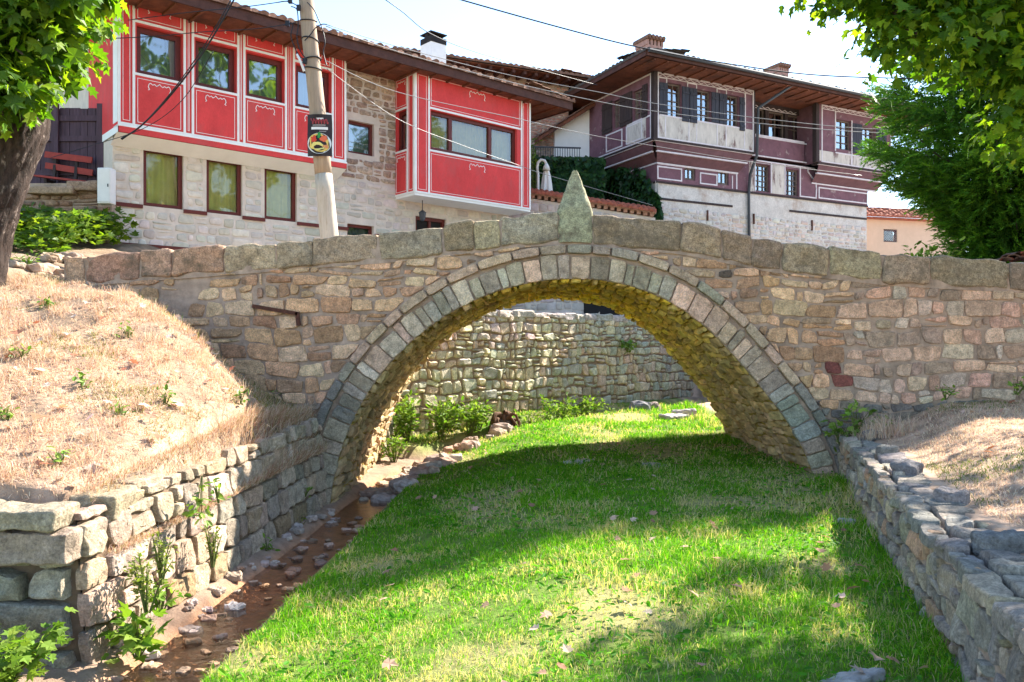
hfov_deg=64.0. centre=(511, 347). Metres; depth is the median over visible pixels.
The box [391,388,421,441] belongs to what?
leafy weed
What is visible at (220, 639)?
stream stone
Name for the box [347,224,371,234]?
window
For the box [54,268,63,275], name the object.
path stone
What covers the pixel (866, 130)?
window
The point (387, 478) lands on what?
rubble stone
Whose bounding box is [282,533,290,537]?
stream pebble
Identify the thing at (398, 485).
rubble stone
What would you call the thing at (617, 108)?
window
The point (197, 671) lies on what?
stream stone
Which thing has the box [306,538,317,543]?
stream pebble
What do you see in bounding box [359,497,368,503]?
rubble stone
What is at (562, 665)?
fallen leaf
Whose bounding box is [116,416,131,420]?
fallen leaf
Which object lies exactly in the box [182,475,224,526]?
hanging vine
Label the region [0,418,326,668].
retaining wall
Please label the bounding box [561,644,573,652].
fallen leaf
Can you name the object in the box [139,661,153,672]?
stream stone
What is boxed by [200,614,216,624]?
stream stone
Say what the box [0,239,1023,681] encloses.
ground
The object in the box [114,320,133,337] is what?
bank weed
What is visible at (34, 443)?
fallen leaf
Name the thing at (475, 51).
overhead cable
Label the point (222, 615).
stream stone
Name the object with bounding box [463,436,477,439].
rubble stone
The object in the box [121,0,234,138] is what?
overhead cable
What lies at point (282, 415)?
dry fringe grass
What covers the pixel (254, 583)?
stream pebble
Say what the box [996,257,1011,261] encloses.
roof tile
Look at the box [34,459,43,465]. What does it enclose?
fallen leaf
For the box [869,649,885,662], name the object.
fallen leaf
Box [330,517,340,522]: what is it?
stream pebble
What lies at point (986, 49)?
maple tree
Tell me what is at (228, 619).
stream stone
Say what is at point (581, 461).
boulder
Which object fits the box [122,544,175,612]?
wall weed
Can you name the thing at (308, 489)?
wall weed
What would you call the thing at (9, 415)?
bank weed
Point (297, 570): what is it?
stream stone
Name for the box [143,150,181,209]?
window
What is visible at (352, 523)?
stream stone
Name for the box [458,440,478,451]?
rubble stone
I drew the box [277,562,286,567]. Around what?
stream stone
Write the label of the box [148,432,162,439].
fallen leaf
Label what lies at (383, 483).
rubble stone
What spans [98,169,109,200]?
box door
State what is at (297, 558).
stream stone
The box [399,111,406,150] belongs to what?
window
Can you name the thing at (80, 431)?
fallen leaf
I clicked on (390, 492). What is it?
rubble stone
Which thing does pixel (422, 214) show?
porch lantern
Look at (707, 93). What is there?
window
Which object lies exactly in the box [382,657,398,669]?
fallen leaf
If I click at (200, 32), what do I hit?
overhead cable
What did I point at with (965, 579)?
rubble wall
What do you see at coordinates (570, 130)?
overhead cable
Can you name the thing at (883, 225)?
peach house
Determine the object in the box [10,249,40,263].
path weed
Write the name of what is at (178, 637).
stream stone
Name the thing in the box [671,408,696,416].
boulder
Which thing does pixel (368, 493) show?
rubble stone
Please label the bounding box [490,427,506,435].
rubble stone
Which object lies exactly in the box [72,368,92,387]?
bank weed
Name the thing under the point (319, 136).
food poster
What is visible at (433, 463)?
rubble stone
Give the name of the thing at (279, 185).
window
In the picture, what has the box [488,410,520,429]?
root stump
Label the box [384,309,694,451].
street retaining wall
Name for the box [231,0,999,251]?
sky
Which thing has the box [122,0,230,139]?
overhead cable
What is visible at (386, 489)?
rubble stone
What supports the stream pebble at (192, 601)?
on the ground at (258, 613)
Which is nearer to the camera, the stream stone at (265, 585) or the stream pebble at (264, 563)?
the stream stone at (265, 585)
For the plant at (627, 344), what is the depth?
21.44 m
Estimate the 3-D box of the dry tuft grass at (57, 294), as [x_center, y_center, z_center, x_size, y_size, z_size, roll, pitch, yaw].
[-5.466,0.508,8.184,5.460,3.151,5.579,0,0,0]
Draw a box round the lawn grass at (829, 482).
[201,399,968,681]
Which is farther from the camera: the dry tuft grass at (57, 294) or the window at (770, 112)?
the window at (770, 112)
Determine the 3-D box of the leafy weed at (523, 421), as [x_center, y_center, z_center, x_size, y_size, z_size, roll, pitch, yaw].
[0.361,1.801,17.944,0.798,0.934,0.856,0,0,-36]
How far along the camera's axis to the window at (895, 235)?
33.30 m
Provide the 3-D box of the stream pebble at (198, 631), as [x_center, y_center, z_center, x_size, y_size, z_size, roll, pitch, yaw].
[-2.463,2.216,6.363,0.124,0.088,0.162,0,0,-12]
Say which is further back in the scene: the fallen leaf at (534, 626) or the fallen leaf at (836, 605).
the fallen leaf at (836, 605)
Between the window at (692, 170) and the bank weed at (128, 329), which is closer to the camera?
the bank weed at (128, 329)
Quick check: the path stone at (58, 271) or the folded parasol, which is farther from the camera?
the folded parasol
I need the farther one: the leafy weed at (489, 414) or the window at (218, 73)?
the window at (218, 73)
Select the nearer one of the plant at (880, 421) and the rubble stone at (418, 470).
the plant at (880, 421)
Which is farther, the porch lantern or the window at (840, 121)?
the window at (840, 121)
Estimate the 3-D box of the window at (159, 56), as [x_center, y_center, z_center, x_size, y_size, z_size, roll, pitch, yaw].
[-7.598,-6.228,17.516,0.934,1.013,0.191,0,0,-41]
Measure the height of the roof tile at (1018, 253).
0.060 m
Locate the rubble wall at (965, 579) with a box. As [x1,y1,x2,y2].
[837,429,1023,681]
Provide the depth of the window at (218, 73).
18.37 m
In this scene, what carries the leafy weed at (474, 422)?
on the ground at (258, 613)
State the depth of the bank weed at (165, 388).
7.74 m
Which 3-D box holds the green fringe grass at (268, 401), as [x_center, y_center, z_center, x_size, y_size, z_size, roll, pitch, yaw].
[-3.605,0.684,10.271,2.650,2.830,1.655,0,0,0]
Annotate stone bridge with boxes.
[64,170,1023,503]
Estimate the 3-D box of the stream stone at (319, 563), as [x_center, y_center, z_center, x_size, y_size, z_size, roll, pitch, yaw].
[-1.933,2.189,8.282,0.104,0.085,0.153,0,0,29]
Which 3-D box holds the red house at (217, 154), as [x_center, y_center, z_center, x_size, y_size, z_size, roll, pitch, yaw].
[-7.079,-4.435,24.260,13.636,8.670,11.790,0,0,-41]
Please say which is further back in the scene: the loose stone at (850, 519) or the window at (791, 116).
the window at (791, 116)
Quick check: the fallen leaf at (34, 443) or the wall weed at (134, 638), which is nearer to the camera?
the wall weed at (134, 638)
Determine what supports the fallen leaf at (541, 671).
on the lawn grass at (829, 482)
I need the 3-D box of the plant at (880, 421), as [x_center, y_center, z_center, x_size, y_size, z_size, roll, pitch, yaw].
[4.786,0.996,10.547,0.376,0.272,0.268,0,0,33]
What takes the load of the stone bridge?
on the ground at (258, 613)
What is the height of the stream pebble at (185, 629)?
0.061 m
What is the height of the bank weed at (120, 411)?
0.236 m
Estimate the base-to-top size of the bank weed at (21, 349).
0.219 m
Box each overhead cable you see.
[51,52,212,157]
[106,22,295,38]
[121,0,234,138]
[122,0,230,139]
[128,0,287,20]
[326,26,883,132]
[326,60,861,175]
[327,24,923,129]
[327,69,650,204]
[386,0,596,84]
[461,0,968,79]
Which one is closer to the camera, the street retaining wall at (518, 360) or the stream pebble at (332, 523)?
the stream pebble at (332, 523)
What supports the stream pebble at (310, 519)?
on the ground at (258, 613)
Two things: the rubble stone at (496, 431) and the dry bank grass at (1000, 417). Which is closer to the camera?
the dry bank grass at (1000, 417)
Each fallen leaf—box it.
[11,329,23,333]
[28,439,42,448]
[31,413,47,418]
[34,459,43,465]
[71,480,83,483]
[74,430,88,435]
[84,463,102,474]
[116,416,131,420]
[143,411,158,418]
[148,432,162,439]
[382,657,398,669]
[480,601,488,608]
[528,624,538,629]
[537,669,546,673]
[540,610,552,617]
[557,662,566,668]
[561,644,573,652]
[622,586,632,591]
[642,609,651,613]
[814,547,824,552]
[820,562,831,570]
[831,602,841,607]
[849,664,864,673]
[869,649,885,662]
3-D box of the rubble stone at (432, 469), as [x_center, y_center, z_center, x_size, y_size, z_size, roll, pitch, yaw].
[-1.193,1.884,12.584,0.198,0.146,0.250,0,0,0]
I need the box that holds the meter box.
[97,168,115,204]
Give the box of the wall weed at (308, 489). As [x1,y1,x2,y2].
[304,486,312,497]
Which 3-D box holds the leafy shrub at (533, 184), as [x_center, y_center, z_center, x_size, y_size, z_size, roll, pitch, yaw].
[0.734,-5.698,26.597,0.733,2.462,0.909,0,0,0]
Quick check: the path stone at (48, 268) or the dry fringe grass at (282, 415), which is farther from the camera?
the path stone at (48, 268)
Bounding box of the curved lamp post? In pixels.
[536,158,549,188]
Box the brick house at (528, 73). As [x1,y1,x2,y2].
[392,46,593,156]
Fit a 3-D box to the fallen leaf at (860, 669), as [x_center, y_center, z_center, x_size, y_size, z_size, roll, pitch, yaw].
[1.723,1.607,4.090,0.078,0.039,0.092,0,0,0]
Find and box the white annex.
[534,101,594,156]
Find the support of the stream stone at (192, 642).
on the ground at (258, 613)
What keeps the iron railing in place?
on the terrace wall
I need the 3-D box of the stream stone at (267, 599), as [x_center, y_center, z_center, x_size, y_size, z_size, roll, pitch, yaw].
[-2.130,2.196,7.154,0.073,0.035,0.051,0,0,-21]
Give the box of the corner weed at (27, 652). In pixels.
[0,606,78,681]
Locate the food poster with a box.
[307,114,331,155]
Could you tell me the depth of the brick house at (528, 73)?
28.48 m
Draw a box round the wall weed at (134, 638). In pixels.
[94,596,180,663]
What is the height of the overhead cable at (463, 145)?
0.993 m
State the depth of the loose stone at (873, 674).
4.09 m
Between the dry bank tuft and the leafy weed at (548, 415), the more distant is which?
the leafy weed at (548, 415)
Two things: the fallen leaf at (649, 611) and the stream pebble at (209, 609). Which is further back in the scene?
the stream pebble at (209, 609)
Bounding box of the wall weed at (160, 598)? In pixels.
[149,581,191,617]
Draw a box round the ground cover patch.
[13,202,138,252]
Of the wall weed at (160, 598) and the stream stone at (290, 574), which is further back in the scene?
the stream stone at (290, 574)
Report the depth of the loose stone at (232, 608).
6.85 m
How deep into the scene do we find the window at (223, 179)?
18.93 m
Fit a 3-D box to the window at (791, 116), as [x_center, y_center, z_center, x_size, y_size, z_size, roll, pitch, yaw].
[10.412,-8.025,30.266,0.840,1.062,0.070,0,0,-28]
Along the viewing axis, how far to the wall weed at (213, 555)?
6.93 m
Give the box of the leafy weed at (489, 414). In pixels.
[458,397,495,431]
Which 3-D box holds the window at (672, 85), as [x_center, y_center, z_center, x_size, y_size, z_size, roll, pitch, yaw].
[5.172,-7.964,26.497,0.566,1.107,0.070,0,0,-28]
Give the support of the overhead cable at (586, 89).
attached to the utility pole
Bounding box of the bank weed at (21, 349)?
[8,344,35,357]
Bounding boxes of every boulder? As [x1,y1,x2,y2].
[563,458,592,463]
[628,400,651,410]
[642,462,664,467]
[650,401,660,409]
[658,413,688,419]
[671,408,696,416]
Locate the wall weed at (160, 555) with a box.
[145,531,178,584]
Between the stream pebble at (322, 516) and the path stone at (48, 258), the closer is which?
the stream pebble at (322, 516)
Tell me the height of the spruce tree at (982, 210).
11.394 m
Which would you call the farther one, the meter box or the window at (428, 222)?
the window at (428, 222)
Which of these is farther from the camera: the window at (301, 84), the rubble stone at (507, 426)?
the window at (301, 84)
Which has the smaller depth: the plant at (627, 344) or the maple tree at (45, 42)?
the maple tree at (45, 42)
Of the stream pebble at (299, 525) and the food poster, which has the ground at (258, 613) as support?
the stream pebble at (299, 525)
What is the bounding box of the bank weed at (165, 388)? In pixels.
[156,380,176,405]
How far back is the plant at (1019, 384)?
10.59 m
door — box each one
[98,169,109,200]
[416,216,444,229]
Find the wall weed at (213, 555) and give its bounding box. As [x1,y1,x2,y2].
[200,525,225,567]
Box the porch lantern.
[419,200,425,220]
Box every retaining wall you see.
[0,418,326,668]
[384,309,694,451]
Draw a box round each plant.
[618,339,636,353]
[819,415,862,451]
[841,399,880,433]
[869,415,892,428]
[935,384,961,400]
[1007,376,1023,394]
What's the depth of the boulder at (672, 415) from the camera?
17.45 m
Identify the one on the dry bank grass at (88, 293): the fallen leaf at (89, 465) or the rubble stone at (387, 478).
the fallen leaf at (89, 465)
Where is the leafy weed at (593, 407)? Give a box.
[577,392,608,415]
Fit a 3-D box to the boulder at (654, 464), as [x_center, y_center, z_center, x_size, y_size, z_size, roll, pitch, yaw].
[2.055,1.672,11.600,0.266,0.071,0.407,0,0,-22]
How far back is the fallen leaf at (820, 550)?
6.54 m
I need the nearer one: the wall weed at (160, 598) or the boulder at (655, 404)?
the wall weed at (160, 598)
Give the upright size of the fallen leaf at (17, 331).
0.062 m
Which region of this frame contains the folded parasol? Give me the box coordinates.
[541,171,552,190]
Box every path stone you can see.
[9,260,26,268]
[25,263,59,274]
[38,254,57,261]
[42,252,63,263]
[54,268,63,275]
[55,252,83,256]
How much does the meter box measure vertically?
0.733 m
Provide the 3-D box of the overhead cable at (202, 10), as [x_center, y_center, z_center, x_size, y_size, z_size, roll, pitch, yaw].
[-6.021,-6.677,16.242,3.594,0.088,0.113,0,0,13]
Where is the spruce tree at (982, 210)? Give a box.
[851,17,1023,263]
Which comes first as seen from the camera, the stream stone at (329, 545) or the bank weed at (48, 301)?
the stream stone at (329, 545)
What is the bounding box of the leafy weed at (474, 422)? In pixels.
[452,397,490,436]
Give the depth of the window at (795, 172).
29.65 m
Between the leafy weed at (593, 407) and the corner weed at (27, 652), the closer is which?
the corner weed at (27, 652)
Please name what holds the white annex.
on the ground at (258, 613)
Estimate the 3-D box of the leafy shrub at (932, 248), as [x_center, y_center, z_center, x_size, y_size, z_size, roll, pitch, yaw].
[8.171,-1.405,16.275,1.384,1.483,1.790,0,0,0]
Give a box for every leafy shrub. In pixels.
[531,138,542,188]
[901,236,965,257]
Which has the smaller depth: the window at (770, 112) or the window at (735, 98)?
the window at (735, 98)
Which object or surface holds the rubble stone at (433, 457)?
on the ground at (258, 613)
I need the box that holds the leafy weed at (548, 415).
[533,410,564,421]
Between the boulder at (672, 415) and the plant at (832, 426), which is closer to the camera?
the plant at (832, 426)
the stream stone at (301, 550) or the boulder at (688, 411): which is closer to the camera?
the stream stone at (301, 550)
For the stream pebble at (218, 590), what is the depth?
7.09 m
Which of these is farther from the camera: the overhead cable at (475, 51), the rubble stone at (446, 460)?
the overhead cable at (475, 51)
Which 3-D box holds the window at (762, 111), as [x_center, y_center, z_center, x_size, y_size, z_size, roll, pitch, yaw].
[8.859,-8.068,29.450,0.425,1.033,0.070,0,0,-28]
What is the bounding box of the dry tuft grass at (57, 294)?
[0,271,267,485]
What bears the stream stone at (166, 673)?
on the ground at (258, 613)
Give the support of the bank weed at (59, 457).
on the ground at (258, 613)
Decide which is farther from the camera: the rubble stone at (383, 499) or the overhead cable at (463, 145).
the overhead cable at (463, 145)
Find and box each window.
[137,26,179,80]
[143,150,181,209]
[195,41,233,92]
[207,160,240,215]
[247,54,281,102]
[265,169,294,221]
[296,66,328,112]
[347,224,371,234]
[348,120,371,155]
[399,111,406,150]
[431,111,514,165]
[615,100,619,128]
[635,90,641,119]
[668,83,679,116]
[684,168,693,180]
[697,90,708,121]
[718,172,727,184]
[727,95,736,126]
[756,108,763,134]
[756,164,767,191]
[769,111,782,137]
[786,169,796,195]
[788,115,796,139]
[836,120,848,150]
[862,129,872,147]
[884,229,896,241]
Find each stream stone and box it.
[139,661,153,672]
[144,662,163,672]
[160,650,168,658]
[162,670,171,675]
[174,635,182,639]
[175,666,191,677]
[182,637,202,647]
[193,668,205,674]
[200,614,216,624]
[200,649,211,655]
[207,661,219,667]
[212,633,227,641]
[216,612,226,617]
[216,637,223,641]
[224,617,232,622]
[225,646,238,654]
[233,640,242,645]
[259,583,269,588]
[264,597,271,601]
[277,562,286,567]
[281,586,294,592]
[284,571,295,577]
[286,566,301,574]
[291,555,302,562]
[292,583,302,589]
[296,546,308,551]
[297,548,305,552]
[312,555,324,561]
[314,559,327,568]
[324,542,333,548]
[341,528,351,532]
[347,521,356,525]
[354,516,362,520]
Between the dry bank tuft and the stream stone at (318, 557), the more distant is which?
the dry bank tuft
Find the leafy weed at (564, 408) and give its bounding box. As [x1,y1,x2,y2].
[538,392,578,419]
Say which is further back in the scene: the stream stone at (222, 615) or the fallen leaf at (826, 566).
the stream stone at (222, 615)
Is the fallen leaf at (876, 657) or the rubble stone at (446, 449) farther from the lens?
the rubble stone at (446, 449)
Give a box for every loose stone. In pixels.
[224,600,245,616]
[821,667,885,681]
[837,518,855,524]
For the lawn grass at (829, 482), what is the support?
on the ground at (258, 613)
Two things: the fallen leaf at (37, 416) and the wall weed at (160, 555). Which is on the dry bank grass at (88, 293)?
the fallen leaf at (37, 416)
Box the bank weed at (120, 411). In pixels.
[110,396,135,417]
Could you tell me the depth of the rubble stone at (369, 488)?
12.30 m
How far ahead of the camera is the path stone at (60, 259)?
13.40 m
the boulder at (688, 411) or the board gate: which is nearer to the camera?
the board gate
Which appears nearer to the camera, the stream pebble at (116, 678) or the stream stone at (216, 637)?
the stream pebble at (116, 678)
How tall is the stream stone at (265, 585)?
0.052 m
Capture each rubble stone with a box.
[359,490,373,498]
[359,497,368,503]
[364,486,385,490]
[370,492,395,505]
[374,490,393,494]
[376,480,388,486]
[379,487,391,490]
[383,476,399,480]
[388,476,418,494]
[393,479,412,492]
[401,466,411,473]
[408,466,428,476]
[418,460,442,467]
[423,452,445,462]
[428,465,439,473]
[437,457,456,466]
[439,453,462,460]
[443,445,452,453]
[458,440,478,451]
[459,440,480,448]
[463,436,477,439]
[489,422,512,434]
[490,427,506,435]
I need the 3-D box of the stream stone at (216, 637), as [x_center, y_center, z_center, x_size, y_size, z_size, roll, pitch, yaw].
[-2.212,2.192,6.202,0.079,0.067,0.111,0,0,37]
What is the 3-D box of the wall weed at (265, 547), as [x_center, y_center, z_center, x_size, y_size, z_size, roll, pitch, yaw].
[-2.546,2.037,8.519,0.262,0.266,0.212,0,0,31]
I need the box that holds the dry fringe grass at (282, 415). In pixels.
[76,398,330,553]
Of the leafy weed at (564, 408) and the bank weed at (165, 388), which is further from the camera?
the leafy weed at (564, 408)
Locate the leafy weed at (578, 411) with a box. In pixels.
[557,401,592,417]
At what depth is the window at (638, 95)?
26.97 m
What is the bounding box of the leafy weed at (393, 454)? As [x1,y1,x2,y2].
[379,431,411,461]
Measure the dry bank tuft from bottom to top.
0.522 m
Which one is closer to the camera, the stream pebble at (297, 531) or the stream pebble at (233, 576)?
the stream pebble at (233, 576)
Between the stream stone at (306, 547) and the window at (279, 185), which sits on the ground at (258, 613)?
the stream stone at (306, 547)
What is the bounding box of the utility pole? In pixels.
[278,0,338,237]
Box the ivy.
[531,154,663,219]
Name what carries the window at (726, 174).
in the purple house at (782, 203)
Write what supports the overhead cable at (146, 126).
attached to the red house at (217, 154)
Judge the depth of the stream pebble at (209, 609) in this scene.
6.78 m
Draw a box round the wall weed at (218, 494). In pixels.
[202,477,230,502]
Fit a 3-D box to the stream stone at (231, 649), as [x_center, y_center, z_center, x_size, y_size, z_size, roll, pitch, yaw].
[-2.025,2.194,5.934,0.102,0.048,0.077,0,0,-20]
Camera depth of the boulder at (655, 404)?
19.52 m
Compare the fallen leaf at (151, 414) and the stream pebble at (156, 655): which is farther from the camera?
the fallen leaf at (151, 414)
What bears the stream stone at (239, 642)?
on the ground at (258, 613)
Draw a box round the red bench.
[34,151,92,182]
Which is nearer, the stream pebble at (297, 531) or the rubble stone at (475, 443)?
the stream pebble at (297, 531)
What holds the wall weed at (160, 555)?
attached to the retaining wall at (46, 576)
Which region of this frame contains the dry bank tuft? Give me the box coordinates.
[835,411,922,443]
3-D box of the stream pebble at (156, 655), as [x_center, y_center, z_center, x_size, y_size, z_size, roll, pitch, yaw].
[-2.576,2.167,5.777,0.186,0.095,0.118,0,0,-31]
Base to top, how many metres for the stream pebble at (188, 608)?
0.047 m
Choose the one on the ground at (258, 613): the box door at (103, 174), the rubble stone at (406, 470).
the rubble stone at (406, 470)
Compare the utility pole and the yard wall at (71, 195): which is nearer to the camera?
the utility pole
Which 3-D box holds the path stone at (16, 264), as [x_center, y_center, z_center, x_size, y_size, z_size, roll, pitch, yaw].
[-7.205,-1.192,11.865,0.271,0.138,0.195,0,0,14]
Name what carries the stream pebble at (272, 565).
on the ground at (258, 613)
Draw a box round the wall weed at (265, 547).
[260,533,280,550]
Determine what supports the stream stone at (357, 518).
on the ground at (258, 613)
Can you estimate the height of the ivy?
4.084 m
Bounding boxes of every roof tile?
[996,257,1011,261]
[1001,251,1023,256]
[1007,254,1020,259]
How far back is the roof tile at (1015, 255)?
13.51 m
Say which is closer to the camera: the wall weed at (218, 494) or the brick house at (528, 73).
the wall weed at (218, 494)
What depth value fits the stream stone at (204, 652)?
5.88 m
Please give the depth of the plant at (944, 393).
10.57 m
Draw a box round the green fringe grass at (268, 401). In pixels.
[123,289,325,521]
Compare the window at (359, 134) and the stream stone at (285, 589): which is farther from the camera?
the window at (359, 134)
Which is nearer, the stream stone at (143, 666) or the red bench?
the stream stone at (143, 666)
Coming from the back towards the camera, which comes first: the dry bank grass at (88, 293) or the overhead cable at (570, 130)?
the overhead cable at (570, 130)
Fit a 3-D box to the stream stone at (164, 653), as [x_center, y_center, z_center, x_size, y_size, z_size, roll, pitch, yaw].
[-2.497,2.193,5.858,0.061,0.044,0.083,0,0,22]
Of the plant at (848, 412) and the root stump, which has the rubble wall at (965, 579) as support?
the plant at (848, 412)
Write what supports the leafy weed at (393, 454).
on the ground at (258, 613)
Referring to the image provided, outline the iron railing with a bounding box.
[532,146,580,159]
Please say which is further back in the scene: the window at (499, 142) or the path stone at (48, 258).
the window at (499, 142)
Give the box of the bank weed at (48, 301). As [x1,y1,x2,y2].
[37,296,55,307]
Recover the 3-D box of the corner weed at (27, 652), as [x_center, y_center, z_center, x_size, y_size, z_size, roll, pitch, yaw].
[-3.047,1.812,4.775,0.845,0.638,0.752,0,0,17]
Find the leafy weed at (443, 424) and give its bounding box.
[424,395,473,439]
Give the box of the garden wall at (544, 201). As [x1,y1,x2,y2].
[509,188,656,315]
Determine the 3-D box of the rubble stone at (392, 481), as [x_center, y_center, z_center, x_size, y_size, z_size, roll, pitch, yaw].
[-1.558,2.009,11.848,0.318,0.260,0.470,0,0,-42]
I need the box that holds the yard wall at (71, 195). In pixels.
[23,180,116,243]
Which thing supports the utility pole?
on the ground at (258, 613)
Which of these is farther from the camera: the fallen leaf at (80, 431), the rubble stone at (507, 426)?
the rubble stone at (507, 426)
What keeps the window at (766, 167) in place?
in the purple house at (782, 203)
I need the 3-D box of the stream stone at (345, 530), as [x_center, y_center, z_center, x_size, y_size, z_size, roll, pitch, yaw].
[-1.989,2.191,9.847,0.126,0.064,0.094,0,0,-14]
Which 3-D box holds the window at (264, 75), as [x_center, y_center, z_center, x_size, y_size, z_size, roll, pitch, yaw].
[-5.828,-6.228,19.073,0.907,1.013,0.190,0,0,-41]
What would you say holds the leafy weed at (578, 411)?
on the ground at (258, 613)
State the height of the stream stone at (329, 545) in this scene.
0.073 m
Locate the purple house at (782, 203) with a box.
[561,33,946,250]
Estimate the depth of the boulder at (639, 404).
19.26 m
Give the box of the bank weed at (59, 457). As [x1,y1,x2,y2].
[37,446,75,467]
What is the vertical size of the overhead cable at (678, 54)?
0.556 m
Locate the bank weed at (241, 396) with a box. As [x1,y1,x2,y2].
[233,386,249,403]
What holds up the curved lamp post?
on the ground at (258, 613)
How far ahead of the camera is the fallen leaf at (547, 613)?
5.03 m
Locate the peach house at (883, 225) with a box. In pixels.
[867,207,961,256]
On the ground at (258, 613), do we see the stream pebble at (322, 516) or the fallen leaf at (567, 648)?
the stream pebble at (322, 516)
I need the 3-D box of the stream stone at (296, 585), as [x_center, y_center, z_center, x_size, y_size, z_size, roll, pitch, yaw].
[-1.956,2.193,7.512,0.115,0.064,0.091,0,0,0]
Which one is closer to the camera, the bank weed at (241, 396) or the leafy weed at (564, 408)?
the bank weed at (241, 396)
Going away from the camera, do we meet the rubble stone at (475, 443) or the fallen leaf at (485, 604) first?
the fallen leaf at (485, 604)
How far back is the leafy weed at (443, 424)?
16.40 m
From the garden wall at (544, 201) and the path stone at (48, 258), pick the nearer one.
the path stone at (48, 258)
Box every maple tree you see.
[0,0,129,286]
[778,0,1023,173]
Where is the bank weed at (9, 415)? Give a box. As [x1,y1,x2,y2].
[0,405,19,419]
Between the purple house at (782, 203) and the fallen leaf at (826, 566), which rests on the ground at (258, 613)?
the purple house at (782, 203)
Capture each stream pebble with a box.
[110,675,123,681]
[134,650,160,660]
[178,624,195,634]
[183,605,194,611]
[185,597,197,604]
[187,626,203,637]
[203,606,212,612]
[207,585,225,595]
[225,570,242,581]
[237,566,246,569]
[248,580,258,585]
[260,560,269,567]
[269,561,282,569]
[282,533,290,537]
[289,527,303,534]
[292,522,302,527]
[305,517,316,522]
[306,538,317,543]
[315,514,326,519]
[326,520,337,526]
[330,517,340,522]
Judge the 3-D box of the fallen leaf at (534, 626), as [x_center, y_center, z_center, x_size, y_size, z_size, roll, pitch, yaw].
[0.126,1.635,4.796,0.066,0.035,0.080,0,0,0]
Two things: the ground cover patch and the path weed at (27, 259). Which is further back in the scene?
the ground cover patch
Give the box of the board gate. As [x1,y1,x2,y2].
[30,103,103,182]
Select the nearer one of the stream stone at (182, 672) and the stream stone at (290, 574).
the stream stone at (182, 672)
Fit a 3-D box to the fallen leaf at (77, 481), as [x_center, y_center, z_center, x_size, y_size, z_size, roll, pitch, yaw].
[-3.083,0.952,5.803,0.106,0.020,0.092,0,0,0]
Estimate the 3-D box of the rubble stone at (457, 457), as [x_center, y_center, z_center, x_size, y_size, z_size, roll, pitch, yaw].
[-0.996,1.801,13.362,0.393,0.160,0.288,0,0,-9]
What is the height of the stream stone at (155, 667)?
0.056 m
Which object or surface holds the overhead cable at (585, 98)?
attached to the utility pole
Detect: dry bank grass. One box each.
[0,270,292,605]
[886,398,1023,525]
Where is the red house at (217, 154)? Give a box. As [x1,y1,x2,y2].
[43,0,575,309]
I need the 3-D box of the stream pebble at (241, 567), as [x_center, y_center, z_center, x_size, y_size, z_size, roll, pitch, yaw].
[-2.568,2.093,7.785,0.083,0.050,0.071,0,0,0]
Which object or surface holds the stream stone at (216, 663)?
on the ground at (258, 613)
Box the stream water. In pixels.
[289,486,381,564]
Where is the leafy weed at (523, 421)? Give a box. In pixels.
[513,409,551,425]
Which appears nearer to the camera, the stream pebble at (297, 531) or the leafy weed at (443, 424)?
the stream pebble at (297, 531)
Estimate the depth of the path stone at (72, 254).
14.02 m
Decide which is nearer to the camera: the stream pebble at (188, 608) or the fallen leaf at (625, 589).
the fallen leaf at (625, 589)

